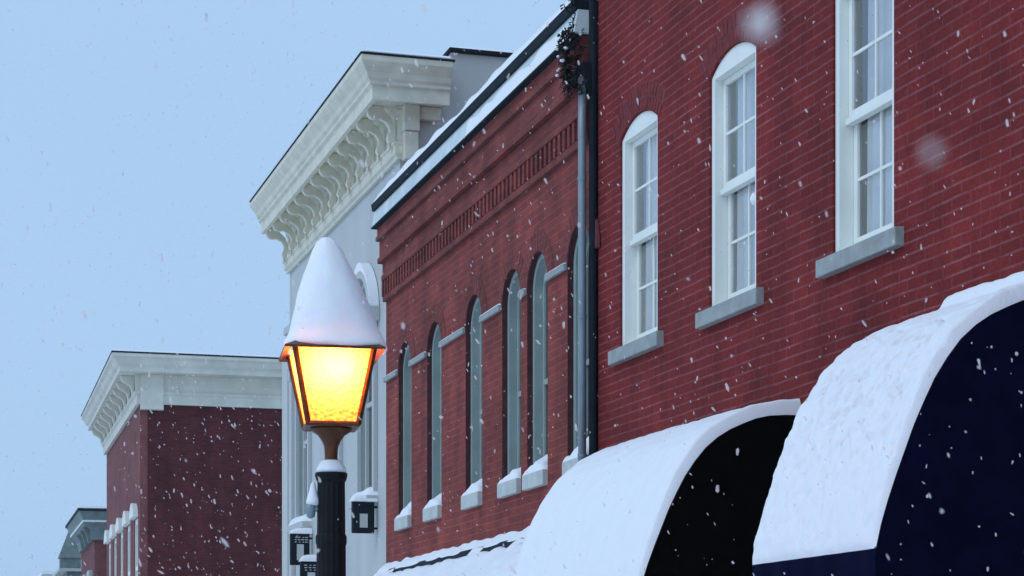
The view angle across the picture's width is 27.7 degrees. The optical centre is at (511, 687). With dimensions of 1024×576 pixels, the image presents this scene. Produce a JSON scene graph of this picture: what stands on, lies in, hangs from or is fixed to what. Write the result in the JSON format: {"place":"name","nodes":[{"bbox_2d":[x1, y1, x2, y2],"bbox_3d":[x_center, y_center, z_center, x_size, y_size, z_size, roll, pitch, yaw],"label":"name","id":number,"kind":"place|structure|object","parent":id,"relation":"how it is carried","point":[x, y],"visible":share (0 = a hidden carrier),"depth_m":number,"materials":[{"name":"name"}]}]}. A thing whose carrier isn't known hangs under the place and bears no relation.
{"place":"outdoors","nodes":[
{"label":"outdoors","id":0,"kind":"place"},
{"bbox_2d":[39,571,55,575],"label":"rendered building","id":1,"kind":"structure","parent":0,"point":[46,573],"depth_m":107.79,"materials":[{"name":"stone"}]},
{"bbox_2d":[52,532,80,575],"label":"turreted building","id":2,"kind":"structure","parent":0,"point":[69,557],"depth_m":91.90,"materials":[{"name":"grey metal"}]},
{"bbox_2d":[65,506,106,575],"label":"brick building","id":3,"kind":"structure","parent":0,"point":[86,527],"depth_m":80.09,"materials":[{"name":"red brick"}]},
{"bbox_2d":[81,349,281,575],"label":"brick building","id":4,"kind":"structure","parent":0,"point":[191,442],"depth_m":57.52,"materials":[{"name":"brick"}]},
{"bbox_2d":[104,530,110,575],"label":"window","id":5,"kind":"structure","parent":4,"relation":"in","point":[106,534],"depth_m":68.35,"materials":[{"name":"white paint"}]},
{"bbox_2d":[109,524,116,575],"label":"window","id":6,"kind":"structure","parent":4,"relation":"in","point":[112,534],"depth_m":65.98,"materials":[{"name":"white paint"}]},
{"bbox_2d":[115,518,122,575],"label":"window","id":7,"kind":"structure","parent":4,"relation":"in","point":[118,528],"depth_m":63.46,"materials":[{"name":"white paint"}]},
{"bbox_2d":[122,511,129,575],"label":"window","id":8,"kind":"structure","parent":4,"relation":"in","point":[125,518],"depth_m":61.01,"materials":[{"name":"white paint"}]},
{"bbox_2d":[129,503,137,575],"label":"window","id":9,"kind":"structure","parent":4,"relation":"in","point":[133,513],"depth_m":58.72,"materials":[{"name":"white paint"}]},
{"bbox_2d":[0,0,566,575],"label":"sky","id":10,"kind":"structure","parent":0,"point":[138,138],"materials":[{"name":"blue"}]},
{"bbox_2d":[279,237,387,575],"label":"street lamp","id":11,"kind":"object","parent":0,"point":[334,350],"visible":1,"depth_m":8.93,"materials":[{"name":"black metal"}]},
{"label":"ground","id":12,"kind":"structure","parent":0,"visible":0},
{"bbox_2d":[249,46,515,575],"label":"painted building","id":13,"kind":"structure","parent":12,"relation":"on","point":[377,120],"depth_m":27.73,"materials":[{"name":"grey paint"}]},
{"bbox_2d":[287,367,311,532],"bbox_3d":[-3.198,-4.037,31.933,0.290,3.235,1.360,0,0,-17],"label":"window","id":14,"kind":"structure","parent":13,"relation":"in","point":[303,521],"depth_m":32.30,"materials":[{"name":"grey glass"}]},
{"bbox_2d":[289,528,312,564],"bbox_3d":[-3.183,-2.132,31.312,0.358,0.565,0.120,0,0,-17],"label":"box sign","id":15,"kind":"object","parent":13,"relation":"attached to","point":[300,538],"visible":0.84,"depth_m":31.26,"materials":[{"name":"metal"}]},
{"bbox_2d":[298,555,315,575],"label":"box sign","id":16,"kind":"object","parent":13,"relation":"attached to","point":[307,565],"visible":0.55,"depth_m":30.38,"materials":[{"name":"metal"}]},
{"bbox_2d":[316,439,342,521],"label":"window","id":17,"kind":"structure","parent":13,"relation":"in","point":[340,449],"depth_m":29.26,"materials":[{"name":"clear glass"}]},
{"bbox_2d":[350,495,377,533],"bbox_3d":[-1.933,-2.271,27.145,0.358,0.502,0.120,0,0,-17],"label":"box sign","id":18,"kind":"object","parent":13,"relation":"attached to","point":[362,515],"visible":1,"depth_m":27.09,"materials":[{"name":"black metal"}]},
{"bbox_2d":[348,263,379,509],"bbox_3d":[-1.927,-4.037,27.700,0.290,3.235,1.360,0,0,-17],"label":"window","id":19,"kind":"structure","parent":13,"relation":"in","point":[364,272],"depth_m":27.35,"materials":[{"name":"grey glass"}]},
{"bbox_2d":[371,0,599,562],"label":"brick building","id":20,"kind":"structure","parent":12,"relation":"on","point":[474,206],"depth_m":21.19,"materials":[{"name":"red brick"}]},
{"bbox_2d":[394,345,410,530],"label":"window","id":21,"kind":"structure","parent":20,"relation":"in","point":[402,521],"depth_m":25.03,"materials":[{"name":"grey glass"}]},
{"bbox_2d":[423,324,441,521],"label":"window","id":22,"kind":"structure","parent":20,"relation":"in","point":[432,511],"depth_m":23.68,"materials":[{"name":"grey glass"}]},
{"bbox_2d":[373,526,529,575],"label":"shopfront canopy","id":23,"kind":"object","parent":20,"relation":"attached to","point":[497,555],"visible":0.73,"depth_m":20.95,"materials":[{"name":"white metal"}]},
{"bbox_2d":[461,297,481,509],"bbox_3d":[-0.311,-3.003,21.828,0.295,2.227,0.660,0,0,-16],"label":"window","id":24,"kind":"structure","parent":20,"relation":"in","point":[472,498],"depth_m":22.07,"materials":[{"name":"grey glass"}]},
{"bbox_2d":[497,271,520,498],"bbox_3d":[0.083,-3.003,20.495,0.295,2.227,0.660,0,0,-16],"label":"window","id":25,"kind":"structure","parent":20,"relation":"in","point":[510,485],"depth_m":20.74,"materials":[{"name":"grey paint"}]},
{"bbox_2d":[522,254,547,490],"bbox_3d":[0.328,-3.003,19.670,0.295,2.227,0.660,0,0,-16],"label":"window","id":26,"kind":"structure","parent":20,"relation":"in","point":[536,476],"depth_m":19.91,"materials":[{"name":"grey glass"}]},
{"bbox_2d":[555,0,587,101],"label":"wreath","id":27,"kind":"object","parent":20,"relation":"attached to","point":[570,83],"visible":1,"depth_m":18.06,"materials":[{"name":"green plant"}]},
{"bbox_2d":[562,228,588,474],"bbox_3d":[0.681,-3.003,18.471,0.295,2.227,0.660,0,0,-16],"label":"window","id":28,"kind":"structure","parent":20,"relation":"in","point":[569,461],"depth_m":18.72,"materials":[{"name":"grey glass"}]},
{"bbox_2d":[577,76,586,461],"bbox_3d":[0.609,-3.250,18.043,0.082,4.100,0.082,0,0,-17],"label":"downpipe","id":29,"kind":"object","parent":20,"relation":"attached to","point":[582,315],"visible":0.91,"depth_m":18.01,"materials":[{"name":"grey metal"}]},
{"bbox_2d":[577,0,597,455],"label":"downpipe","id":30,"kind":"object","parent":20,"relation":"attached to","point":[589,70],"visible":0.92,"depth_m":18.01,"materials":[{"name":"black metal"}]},
{"bbox_2d":[598,0,1023,570],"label":"brick building","id":31,"kind":"structure","parent":12,"relation":"on","point":[796,198],"depth_m":14.55,"materials":[{"name":"brick"}]},
{"bbox_2d":[608,111,663,365],"bbox_3d":[1.101,-3.729,17.135,0.256,1.998,1.100,0,0,-18],"label":"window","id":32,"kind":"structure","parent":31,"relation":"in","point":[635,343],"depth_m":17.38,"materials":[{"name":"white paint"}]},
{"bbox_2d":[513,399,800,575],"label":"dome awning","id":33,"kind":"object","parent":31,"relation":"attached to","point":[603,512],"visible":1,"depth_m":14.11,"materials":[{"name":"black fabric"}]},
{"bbox_2d":[695,42,763,328],"bbox_3d":[1.681,-3.729,15.337,0.256,1.998,1.100,0,0,-18],"label":"window","id":34,"kind":"structure","parent":31,"relation":"in","point":[739,64],"depth_m":15.58,"materials":[{"name":"white paint"}]},
{"bbox_2d":[816,0,903,278],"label":"window","id":35,"kind":"structure","parent":31,"relation":"in","point":[853,249],"depth_m":13.61,"materials":[{"name":"white paint"}]},
{"bbox_2d":[752,271,1023,575],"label":"dome awning","id":36,"kind":"object","parent":31,"relation":"attached to","point":[899,456],"visible":1,"depth_m":10.88,"materials":[{"name":"blue fabric"}]}
]}

